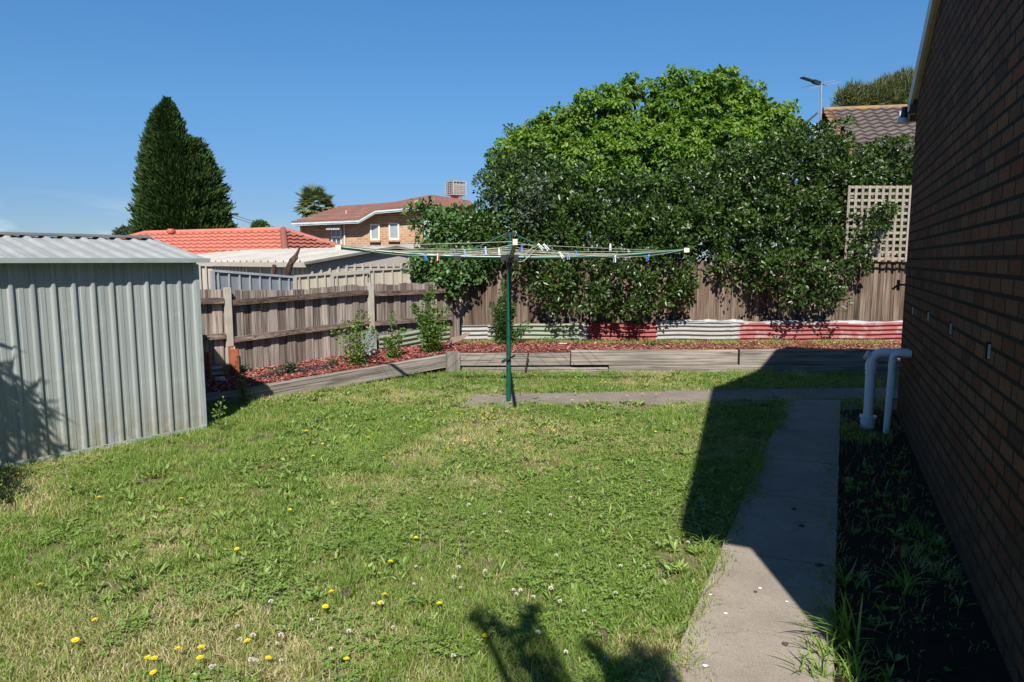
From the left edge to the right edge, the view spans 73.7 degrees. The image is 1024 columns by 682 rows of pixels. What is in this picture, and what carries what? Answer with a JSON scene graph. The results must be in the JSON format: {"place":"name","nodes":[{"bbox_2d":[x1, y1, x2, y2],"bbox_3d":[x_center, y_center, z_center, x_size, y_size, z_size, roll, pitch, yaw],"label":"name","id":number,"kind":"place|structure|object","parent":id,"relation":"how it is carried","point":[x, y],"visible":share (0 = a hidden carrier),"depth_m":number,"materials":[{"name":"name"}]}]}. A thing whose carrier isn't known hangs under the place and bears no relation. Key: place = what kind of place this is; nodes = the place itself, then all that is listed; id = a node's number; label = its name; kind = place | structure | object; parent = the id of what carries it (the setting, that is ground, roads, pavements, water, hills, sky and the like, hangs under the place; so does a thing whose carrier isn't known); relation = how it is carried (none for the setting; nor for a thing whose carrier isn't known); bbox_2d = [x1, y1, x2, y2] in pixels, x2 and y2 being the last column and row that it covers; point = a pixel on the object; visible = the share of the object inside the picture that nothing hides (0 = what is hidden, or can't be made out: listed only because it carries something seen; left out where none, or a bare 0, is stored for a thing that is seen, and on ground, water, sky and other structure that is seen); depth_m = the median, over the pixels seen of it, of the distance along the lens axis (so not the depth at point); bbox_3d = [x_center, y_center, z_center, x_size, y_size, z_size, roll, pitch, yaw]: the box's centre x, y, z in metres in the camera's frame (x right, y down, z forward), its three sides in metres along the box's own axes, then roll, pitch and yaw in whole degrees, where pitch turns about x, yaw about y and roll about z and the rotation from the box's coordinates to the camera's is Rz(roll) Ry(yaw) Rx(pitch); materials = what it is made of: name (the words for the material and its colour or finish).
{"place":"outdoors","nodes":[
{"label":"outdoors","id":0,"kind":"place"},
{"bbox_2d":[0,0,928,260],"label":"sky","id":1,"kind":"structure","parent":0,"point":[367,101],"materials":[{"name":"blue"}]},
{"bbox_2d":[0,352,1011,681],"bbox_3d":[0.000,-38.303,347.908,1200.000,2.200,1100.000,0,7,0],"label":"ground","id":2,"kind":"structure","parent":0,"point":[688,560],"depth_m":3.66,"materials":[{"name":"green plant"}]},
{"bbox_2d":[10,490,30,520],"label":"grass clump","id":3,"kind":"object","parent":2,"relation":"on","point":[21,509],"visible":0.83,"depth_m":4.28,"materials":[{"name":"green plant"}]},
{"bbox_2d":[0,232,209,470],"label":"garden shed","id":4,"kind":"structure","parent":2,"relation":"on","point":[101,341],"depth_m":5.79,"materials":[{"name":"metal"}]},
{"bbox_2d":[111,225,130,234],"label":"tree","id":5,"kind":"object","parent":2,"relation":"on","point":[122,229],"visible":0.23,"depth_m":68.59,"materials":[{"name":"green plant"}]},
{"bbox_2d":[125,95,239,233],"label":"conifer","id":6,"kind":"object","parent":2,"relation":"on","point":[178,177],"visible":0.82,"depth_m":43.41,"materials":[{"name":"green plant"}]},
{"bbox_2d":[196,655,203,671],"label":"yellow flower","id":7,"kind":"object","parent":2,"relation":"on","point":[199,656],"visible":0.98,"depth_m":2.71,"materials":[{"name":"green plant"}]},
{"bbox_2d":[211,396,226,433],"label":"bed weed","id":8,"kind":"object","parent":2,"relation":"on","point":[218,415],"visible":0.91,"depth_m":6.38,"materials":[{"name":"green plant"}]},
{"bbox_2d":[205,389,240,407],"bbox_3d":[-3.675,0.703,7.255,1.570,0.184,0.093,-7,9,-44],"label":"timber sleeper","id":9,"kind":"object","parent":2,"relation":"on","point":[213,397],"visible":0.16,"depth_m":7.62,"materials":[{"name":"grey wood"}]},
{"bbox_2d":[123,227,344,253],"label":"tiled house","id":10,"kind":"structure","parent":2,"relation":"on","point":[199,241],"depth_m":21.80,"materials":[{"name":"orange tile"}]},
{"bbox_2d":[233,356,251,402],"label":"bed weed","id":11,"kind":"object","parent":2,"relation":"on","point":[242,386],"visible":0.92,"depth_m":7.68,"materials":[{"name":"green plant"}]},
{"bbox_2d":[210,269,293,290],"bbox_3d":[-3.909,-0.498,10.398,0.050,1.192,1.337,6,9,40],"label":"steel fence","id":12,"kind":"object","parent":2,"relation":"on","point":[233,280],"visible":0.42,"depth_m":10.28,"materials":[{"name":"grey metal"}]},
{"bbox_2d":[250,219,269,227],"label":"tree","id":13,"kind":"object","parent":2,"relation":"on","point":[260,221],"visible":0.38,"depth_m":58.79,"materials":[{"name":"green plant"}]},
{"bbox_2d":[261,604,272,614],"bbox_3d":[-1.127,1.240,3.139,0.051,0.038,0.054,6,9,41],"label":"clod","id":14,"kind":"object","parent":2,"relation":"on","point":[271,610],"visible":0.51,"depth_m":3.14,"materials":[{"name":"brown soil"}]},
{"bbox_2d":[270,264,275,273],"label":"dead branch","id":15,"kind":"object","parent":2,"relation":"on","point":[273,270],"visible":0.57,"depth_m":11.01,"materials":[{"name":"brown wood"}]},
{"bbox_2d":[284,246,300,275],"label":"dead branch","id":16,"kind":"object","parent":2,"relation":"on","point":[290,264],"visible":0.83,"depth_m":11.20,"materials":[{"name":"brown wood"}]},
{"bbox_2d":[196,246,413,275],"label":"garage","id":17,"kind":"structure","parent":2,"relation":"on","point":[319,260],"depth_m":15.01,"materials":[{"name":"metal"}]},
{"bbox_2d":[246,267,271,273],"bbox_3d":[-5.582,-1.341,15.169,1.413,0.750,0.030,7,9,45],"label":"window","id":18,"kind":"structure","parent":17,"relation":"in","point":[266,270],"depth_m":15.17,"materials":[{"name":"grey glass"}]},
{"bbox_2d":[291,184,334,218],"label":"fan palm","id":19,"kind":"object","parent":2,"relation":"on","point":[310,195],"visible":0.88,"depth_m":42.74,"materials":[{"name":"green plant"}]},
{"bbox_2d":[293,270,367,289],"bbox_3d":[-3.249,-0.114,12.457,1.484,2.348,0.050,-6,9,-43],"label":"steel fence","id":20,"kind":"object","parent":2,"relation":"on","point":[309,281],"visible":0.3,"depth_m":12.10,"materials":[{"name":"beige metal"}]},
{"bbox_2d":[241,354,445,400],"bbox_3d":[-2.021,0.455,8.845,2.991,0.189,0.093,-9,11,-43],"label":"timber sleeper","id":21,"kind":"object","parent":2,"relation":"on","point":[365,374],"visible":0.88,"depth_m":8.70,"materials":[{"name":"grey wood"}]},
{"bbox_2d":[341,589,353,596],"bbox_3d":[-0.803,1.222,3.302,0.067,0.037,0.055,4,8,34],"label":"clod","id":22,"kind":"object","parent":2,"relation":"on","point":[347,591],"visible":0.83,"depth_m":3.29,"materials":[{"name":"brown soil"}]},
{"bbox_2d":[330,272,367,286],"bbox_3d":[-2.948,-0.105,12.508,0.749,2.317,0.050,-6,9,-43],"label":"steel fence","id":23,"kind":"object","parent":2,"relation":"on","point":[356,278],"visible":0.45,"depth_m":12.39,"materials":[{"name":"beige metal"}]},
{"bbox_2d":[291,180,471,246],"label":"brick house","id":24,"kind":"structure","parent":2,"relation":"on","point":[368,225],"depth_m":32.62,"materials":[{"name":"beige brick"}]},
{"bbox_2d":[331,228,341,244],"bbox_3d":[-8.384,-4.917,32.619,0.513,0.958,0.080,0,7,0],"label":"window","id":25,"kind":"structure","parent":24,"relation":"in","point":[336,235],"depth_m":32.59,"materials":[{"name":"white glass"}]},
{"bbox_2d":[369,224,380,241],"bbox_3d":[-6.536,-5.148,32.561,0.524,0.862,0.140,0,7,0],"label":"window","id":26,"kind":"structure","parent":24,"relation":"in","point":[374,228],"depth_m":32.57,"materials":[{"name":"white glass"}]},
{"bbox_2d":[388,223,399,241],"bbox_3d":[-5.626,-5.186,32.557,0.560,0.887,0.140,0,7,0],"label":"window","id":27,"kind":"structure","parent":24,"relation":"in","point":[394,235],"depth_m":32.58,"materials":[{"name":"white glass"}]},
{"bbox_2d":[401,244,419,248],"bbox_3d":[-2.472,-1.024,17.984,1.323,3.061,3.040,0,7,0],"label":"carport","id":28,"kind":"object","parent":2,"relation":"on","point":[410,246],"visible":0.05,"depth_m":18.11,"materials":[{"name":"beige metal"}]},
{"bbox_2d":[368,267,462,365],"bbox_3d":[-1.717,-0.328,13.948,2.745,2.423,0.065,-6,9,-41],"label":"steel fence","id":29,"kind":"object","parent":2,"relation":"on","point":[391,276],"visible":0.12,"depth_m":13.29,"materials":[{"name":"beige metal"}]},
{"bbox_2d":[445,351,459,372],"bbox_3d":[-0.860,0.336,9.867,0.200,0.360,0.130,-2,7,-15],"label":"corner post","id":30,"kind":"object","parent":2,"relation":"on","point":[452,361],"visible":0.64,"depth_m":9.80,"materials":[{"name":"grey wood"}]},
{"bbox_2d":[398,196,524,301],"bbox_3d":[-0.963,-1.203,11.836,2.024,2.690,2.181,-2,7,-16],"label":"lobed leaf shrub","id":31,"kind":"object","parent":2,"relation":"on","point":[455,221],"visible":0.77,"depth_m":11.37,"materials":[{"name":"green plant"}]},
{"bbox_2d":[524,353,528,372],"bbox_3d":[0.207,0.344,9.798,0.102,0.351,0.016,-7,9,-44],"label":"steel peg","id":32,"kind":"object","parent":2,"relation":"on","point":[526,362],"visible":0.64,"depth_m":9.79,"materials":[{"name":"grey metal"}]},
{"bbox_2d":[508,171,555,260],"bbox_3d":[0.477,-1.277,11.592,0.750,3.090,1.628,2,7,15],"label":"grey leaf shrub","id":33,"kind":"object","parent":2,"relation":"on","point":[528,213],"visible":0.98,"depth_m":10.93,"materials":[{"name":"green plant"}]},
{"bbox_2d":[462,366,607,372],"bbox_3d":[0.333,0.442,9.959,2.119,0.129,0.122,0,7,-1],"label":"timber sleeper","id":34,"kind":"object","parent":2,"relation":"on","point":[556,368],"visible":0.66,"depth_m":9.90,"materials":[{"name":"grey wood"}]},
{"bbox_2d":[460,352,569,365],"bbox_3d":[0.043,0.257,9.973,1.606,0.182,0.112,0,7,-1],"label":"timber sleeper","id":35,"kind":"object","parent":34,"relation":"on","point":[534,358],"visible":0.93,"depth_m":9.92,"materials":[{"name":"grey wood"}]},
{"bbox_2d":[463,141,704,322],"bbox_3d":[1.222,-1.680,11.953,4.413,3.635,3.370,0,7,0],"label":"laurel tree","id":36,"kind":"object","parent":2,"relation":"on","point":[636,228],"visible":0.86,"depth_m":11.22,"materials":[{"name":"green plant"}]},
{"bbox_2d":[596,628,612,640],"bbox_3d":[0.405,1.264,2.948,0.061,0.045,0.068,-5,8,-35],"label":"clod","id":37,"kind":"object","parent":2,"relation":"on","point":[603,632],"visible":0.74,"depth_m":2.93,"materials":[{"name":"brown soil"}]},
{"bbox_2d":[482,64,817,255],"bbox_3d":[3.780,-3.652,18.504,9.295,7.634,3.272,0,7,0],"label":"broadleaf tree","id":38,"kind":"object","parent":2,"relation":"on","point":[660,133],"visible":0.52,"depth_m":17.82,"materials":[{"name":"green plant"}]},
{"bbox_2d":[652,603,695,633],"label":"grass clump","id":39,"kind":"object","parent":2,"relation":"on","point":[685,618],"visible":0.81,"depth_m":3.02,"materials":[{"name":"green plant"}]},
{"bbox_2d":[463,260,906,324],"bbox_3d":[4.377,-0.478,11.572,10.408,1.778,0.197,0,7,-1],"label":"paling fence","id":40,"kind":"object","parent":2,"relation":"on","point":[875,296],"visible":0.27,"depth_m":11.45,"materials":[{"name":"brown wood"}]},
{"bbox_2d":[844,185,911,261],"bbox_3d":[6.432,-1.917,11.176,1.929,1.230,0.020,0,7,0],"label":"lattice screen","id":41,"kind":"object","parent":40,"relation":"attached to","point":[894,226],"visible":0.45,"depth_m":11.16,"materials":[{"name":"beige wood"}]},
{"bbox_2d":[683,573,712,590],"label":"grass clump","id":42,"kind":"object","parent":2,"relation":"on","point":[697,584],"visible":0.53,"depth_m":3.33,"materials":[{"name":"green plant"}]},
{"bbox_2d":[687,523,735,551],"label":"grass clump","id":43,"kind":"object","parent":2,"relation":"on","point":[706,544],"visible":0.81,"depth_m":3.84,"materials":[{"name":"green plant"}]},
{"bbox_2d":[608,364,899,372],"bbox_3d":[3.565,0.427,9.957,4.320,0.159,0.123,0,7,0],"label":"timber sleeper","id":44,"kind":"object","parent":2,"relation":"on","point":[780,368],"visible":0.61,"depth_m":9.90,"materials":[{"name":"grey wood"}]},
{"bbox_2d":[570,349,737,364],"bbox_3d":[2.072,0.233,9.970,2.428,0.212,0.112,0,7,-1],"label":"timber sleeper","id":45,"kind":"object","parent":44,"relation":"on","point":[660,357],"visible":1,"depth_m":9.92,"materials":[{"name":"grey wood"}]},
{"bbox_2d":[738,349,899,365],"bbox_3d":[4.526,0.234,9.970,2.446,0.238,0.113,0,7,-1],"label":"timber sleeper","id":46,"kind":"object","parent":44,"relation":"on","point":[816,357],"visible":0.8,"depth_m":9.91,"materials":[{"name":"grey wood"}]},
{"bbox_2d":[648,115,914,315],"bbox_3d":[5.359,-1.982,12.085,6.130,4.191,3.567,0,7,0],"label":"laurel tree","id":47,"kind":"object","parent":2,"relation":"on","point":[822,213],"visible":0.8,"depth_m":11.54,"materials":[{"name":"green plant"}]},
{"bbox_2d":[793,104,915,260],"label":"tiled house","id":48,"kind":"structure","parent":2,"relation":"on","point":[875,121],"depth_m":18.35,"materials":[{"name":"grey tile"}]},
{"bbox_2d":[800,76,838,150],"bbox_3d":[8.366,-6.019,18.779,1.393,2.310,0.290,-3,7,-23],"label":"tv antenna","id":49,"kind":"object","parent":48,"relation":"on","point":[816,82],"visible":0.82,"depth_m":18.69,"materials":[{"name":"metal"}]},
{"bbox_2d":[828,66,914,106],"bbox_3d":[16.714,-6.769,30.450,5.932,10.784,2.656,0,7,0],"label":"casuarina tree","id":50,"kind":"object","parent":2,"relation":"on","point":[892,89],"visible":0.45,"depth_m":29.45,"materials":[{"name":"green plant"}]},
{"bbox_2d":[859,0,1023,681],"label":"brick house","id":51,"kind":"structure","parent":2,"relation":"on","point":[959,353],"depth_m":3.79,"materials":[{"name":"brown brick"}]},
{"bbox_2d":[205,341,900,392],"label":"garden soil","id":52,"kind":"structure","parent":0,"point":[665,347],"depth_m":10.43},
{"bbox_2d":[199,264,212,288],"bbox_3d":[-4.760,-0.567,10.642,0.223,1.272,0.050,-4,8,-30],"label":"steel fence","id":53,"kind":"object","parent":52,"relation":"on","point":[204,274],"visible":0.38,"depth_m":10.59,"materials":[{"name":"beige metal"}]},
{"bbox_2d":[205,352,211,378],"bbox_3d":[-3.665,0.346,8.251,0.050,0.421,0.050,0,7,0],"label":"steel stake","id":54,"kind":"object","parent":52,"relation":"on","point":[208,365],"visible":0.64,"depth_m":8.22,"materials":[{"name":"brown metal"}]},
{"bbox_2d":[204,364,222,377],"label":"corrugated sheet","id":55,"kind":"object","parent":52,"relation":"on","point":[216,369],"visible":0.16,"depth_m":8.36,"materials":[{"name":"grey metal"}]},
{"bbox_2d":[268,364,287,375],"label":"bed weed","id":56,"kind":"object","parent":52,"relation":"on","point":[277,371],"visible":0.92,"depth_m":8.42,"materials":[{"name":"green plant"}]},
{"bbox_2d":[248,365,330,378],"bbox_3d":[-2.802,0.383,8.613,1.059,0.051,0.385,-5,8,-36],"label":"weed mat","id":57,"kind":"object","parent":52,"relation":"on","point":[312,368],"visible":0.77,"depth_m":8.71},
{"bbox_2d":[282,361,299,372],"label":"bed weed","id":58,"kind":"object","parent":52,"relation":"on","point":[289,365],"visible":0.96,"depth_m":8.51,"materials":[{"name":"green plant"}]},
{"bbox_2d":[200,282,459,374],"bbox_3d":[-3.149,-0.102,8.846,0.130,1.230,6.776,6,9,42],"label":"paling fence","id":59,"kind":"object","parent":52,"relation":"on","point":[264,328],"visible":0.38,"depth_m":9.22,"materials":[{"name":"brown wood"}]},
{"bbox_2d":[205,342,457,392],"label":"bark mulch","id":60,"kind":"object","parent":52,"relation":"on","point":[229,382],"visible":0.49,"depth_m":8.87,"materials":[{"name":"red wood"}]},
{"bbox_2d":[215,376,225,381],"bbox_3d":[-3.475,0.469,8.138,0.144,0.100,0.090,0,7,0],"label":"rock","id":61,"kind":"object","parent":60,"relation":"on","point":[221,379],"visible":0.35,"depth_m":8.10,"materials":[{"name":"stone"}]},
{"bbox_2d":[229,349,239,376],"bbox_3d":[-3.420,0.285,8.403,0.120,0.385,0.034,0,7,0],"label":"rusty sheet","id":62,"kind":"object","parent":60,"relation":"on","point":[233,355],"visible":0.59,"depth_m":8.39,"materials":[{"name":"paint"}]},
{"bbox_2d":[370,348,379,354],"bbox_3d":[-1.973,0.156,9.791,0.150,0.098,0.144,-3,8,-27],"label":"plastic pot","id":63,"kind":"object","parent":60,"relation":"on","point":[374,351],"visible":0.78,"depth_m":9.74,"materials":[{"name":"black plastic"}]},
{"bbox_2d":[379,326,449,350],"bbox_3d":[-1.480,-0.034,10.544,0.032,0.292,1.390,6,9,42],"label":"corrugated sheet","id":64,"kind":"object","parent":60,"relation":"on","point":[410,338],"visible":0.48,"depth_m":10.46,"materials":[{"name":"green paint"}]},
{"bbox_2d":[326,357,341,366],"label":"bed weed","id":65,"kind":"object","parent":52,"relation":"on","point":[332,363],"visible":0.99,"depth_m":8.93,"materials":[{"name":"green plant"}]},
{"bbox_2d":[330,309,378,365],"bbox_3d":[-2.084,-0.023,9.027,0.645,0.830,0.307,0,7,0],"label":"young shrub","id":66,"kind":"object","parent":52,"relation":"on","point":[358,349],"visible":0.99,"depth_m":9.03,"materials":[{"name":"green plant"}]},
{"bbox_2d":[382,310,405,358],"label":"young shrub","id":67,"kind":"object","parent":52,"relation":"on","point":[389,344],"visible":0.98,"depth_m":9.45,"materials":[{"name":"green plant"}]},
{"bbox_2d":[409,283,450,352],"bbox_3d":[-1.186,-0.305,9.882,0.609,1.089,0.402,0,7,0],"label":"young shrub","id":68,"kind":"object","parent":52,"relation":"on","point":[431,336],"visible":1,"depth_m":9.86,"materials":[{"name":"green plant"}]},
{"bbox_2d":[462,325,488,340],"bbox_3d":[-0.607,-0.118,11.265,0.440,0.304,0.032,0,7,0],"label":"corrugated sheet","id":69,"kind":"object","parent":52,"relation":"on","point":[478,332],"visible":0.76,"depth_m":11.26,"materials":[{"name":"grey metal"}]},
{"bbox_2d":[491,337,523,344],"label":"bed weed","id":70,"kind":"object","parent":52,"relation":"on","point":[515,341],"visible":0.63,"depth_m":10.79,"materials":[{"name":"green plant"}]},
{"bbox_2d":[488,281,532,344],"bbox_3d":[-0.022,-0.398,10.795,0.732,1.123,0.377,0,7,0],"label":"young shrub","id":71,"kind":"object","parent":52,"relation":"on","point":[501,324],"visible":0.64,"depth_m":10.76,"materials":[{"name":"green plant"}]},
{"bbox_2d":[539,336,559,343],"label":"bed weed","id":72,"kind":"object","parent":52,"relation":"on","point":[552,338],"visible":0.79,"depth_m":10.90,"materials":[{"name":"green plant"}]},
{"bbox_2d":[450,339,705,352],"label":"bark mulch","id":73,"kind":"object","parent":52,"relation":"on","point":[540,346],"visible":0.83,"depth_m":10.36,"materials":[{"name":"red wood"}]},
{"bbox_2d":[446,332,469,342],"bbox_3d":[-0.839,-0.049,10.661,0.462,0.149,0.010,-5,8,-37],"label":"cardboard scrap","id":74,"kind":"object","parent":73,"relation":"on","point":[459,338],"visible":1,"depth_m":10.66,"materials":[{"name":"beige cardboard"}]},
{"bbox_2d":[487,323,582,340],"bbox_3d":[0.378,-0.127,11.259,1.565,0.344,0.032,0,7,0],"label":"corrugated sheet","id":75,"kind":"object","parent":73,"relation":"on","point":[570,331],"visible":0.65,"depth_m":11.25,"materials":[{"name":"green paint"}]},
{"bbox_2d":[579,323,588,339],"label":"corrugated sheet","id":76,"kind":"object","parent":52,"relation":"on","point":[584,334],"visible":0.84,"depth_m":11.25,"materials":[{"name":"grey metal"}]},
{"bbox_2d":[587,323,657,340],"bbox_3d":[1.817,-0.123,11.246,1.159,0.362,0.032,0,7,0],"label":"corrugated sheet","id":77,"kind":"object","parent":52,"relation":"on","point":[622,331],"visible":0.86,"depth_m":11.24,"materials":[{"name":"red paint"}]},
{"bbox_2d":[643,338,670,344],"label":"bed weed","id":78,"kind":"object","parent":52,"relation":"on","point":[652,342],"visible":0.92,"depth_m":10.73,"materials":[{"name":"green plant"}]},
{"bbox_2d":[458,337,900,343],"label":"bed grass","id":79,"kind":"structure","parent":52,"relation":"on","point":[776,340],"depth_m":10.99,"materials":[{"name":"green plant"}]},
{"bbox_2d":[656,321,732,340],"bbox_3d":[3.006,-0.147,11.253,1.266,0.366,0.032,0,7,0],"label":"corrugated sheet","id":80,"kind":"object","parent":52,"relation":"on","point":[696,331],"visible":0.82,"depth_m":11.25,"materials":[{"name":"grey metal"}]},
{"bbox_2d":[661,319,744,322],"bbox_3d":[3.152,-0.331,11.262,1.367,0.064,0.086,0,7,0],"label":"capping strip","id":81,"kind":"object","parent":80,"relation":"on","point":[719,321],"visible":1,"depth_m":11.24,"materials":[{"name":"metal"}]},
{"bbox_2d":[730,322,740,340],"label":"corrugated sheet","id":82,"kind":"object","parent":52,"relation":"on","point":[735,330],"visible":0.91,"depth_m":11.24,"materials":[{"name":"grey metal"}]},
{"bbox_2d":[585,339,900,349],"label":"bark mulch","id":83,"kind":"object","parent":52,"relation":"on","point":[785,347],"visible":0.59,"depth_m":10.57,"materials":[{"name":"brown wood"}]},
{"bbox_2d":[738,322,825,340],"bbox_3d":[4.445,-0.139,11.250,1.441,0.331,0.032,0,7,0],"label":"corrugated sheet","id":84,"kind":"object","parent":52,"relation":"on","point":[755,331],"visible":0.92,"depth_m":11.25,"materials":[{"name":"red metal"}]},
{"bbox_2d":[822,322,902,340],"bbox_3d":[6.198,-0.143,11.242,2.177,0.335,0.032,0,7,0],"label":"corrugated sheet","id":85,"kind":"object","parent":52,"relation":"on","point":[890,331],"visible":0.48,"depth_m":11.24,"materials":[{"name":"red metal"}]},
{"bbox_2d":[743,320,902,323],"bbox_3d":[5.520,-0.312,11.264,3.421,0.068,0.086,0,7,0],"label":"capping strip","id":86,"kind":"object","parent":85,"relation":"on","point":[811,322],"visible":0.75,"depth_m":11.25,"materials":[{"name":"metal"}]},
{"bbox_2d":[460,387,897,407],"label":"path","id":87,"kind":"structure","parent":0,"point":[677,395],"depth_m":8.07,"materials":[{"name":"concrete"}]},
{"bbox_2d":[335,232,688,401],"bbox_3d":[-0.016,-0.221,7.678,2.849,1.980,2.849,6,9,43],"label":"rotary clothesline","id":88,"kind":"object","parent":87,"relation":"on","point":[510,256],"visible":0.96,"depth_m":7.58,"materials":[{"name":"green metal"}]},
{"bbox_2d":[664,400,840,681],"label":"path","id":89,"kind":"structure","parent":0,"point":[776,554],"depth_m":3.51,"materials":[{"name":"concrete"}]},
{"bbox_2d":[769,642,843,678],"bbox_3d":[1.152,1.258,2.657,0.262,0.118,0.155,0,7,0],"label":"grass clump","id":90,"kind":"object","parent":89,"relation":"on","point":[813,668],"visible":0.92,"depth_m":2.65,"materials":[{"name":"green plant"}]},
{"bbox_2d":[834,409,1012,681],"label":"garden soil","id":91,"kind":"structure","parent":0,"point":[981,664],"depth_m":3.41,"materials":[{"name":"brown soil"}]},
{"bbox_2d":[791,627,859,663],"bbox_3d":[1.253,1.225,2.757,0.248,0.161,0.207,0,7,0],"label":"grass clump","id":92,"kind":"object","parent":91,"relation":"on","point":[827,650],"visible":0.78,"depth_m":2.78,"materials":[{"name":"green plant"}]},
{"bbox_2d":[801,586,865,624],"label":"grass clump","id":93,"kind":"object","parent":91,"relation":"on","point":[830,611],"visible":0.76,"depth_m":3.07,"materials":[{"name":"green plant"}]},
{"bbox_2d":[789,589,883,652],"bbox_3d":[1.350,1.174,2.831,0.392,0.245,0.319,-4,8,-30],"label":"grass clump","id":94,"kind":"object","parent":91,"relation":"on","point":[844,634],"visible":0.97,"depth_m":2.85,"materials":[{"name":"green plant"}]},
{"bbox_2d":[821,555,872,589],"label":"grass clump","id":95,"kind":"object","parent":91,"relation":"on","point":[846,578],"visible":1,"depth_m":3.44,"materials":[{"name":"green plant"}]},
{"bbox_2d":[826,639,890,681],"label":"grass clump","id":96,"kind":"object","parent":91,"relation":"on","point":[858,670],"visible":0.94,"depth_m":2.66,"materials":[{"name":"green plant"}]},
{"bbox_2d":[876,428,908,442],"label":"grass clump","id":97,"kind":"object","parent":91,"relation":"on","point":[882,439],"visible":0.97,"depth_m":6.12,"materials":[{"name":"green plant"}]},
{"bbox_2d":[872,558,939,594],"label":"grass clump","id":98,"kind":"object","parent":91,"relation":"on","point":[909,584],"visible":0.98,"depth_m":3.36,"materials":[{"name":"green plant"}]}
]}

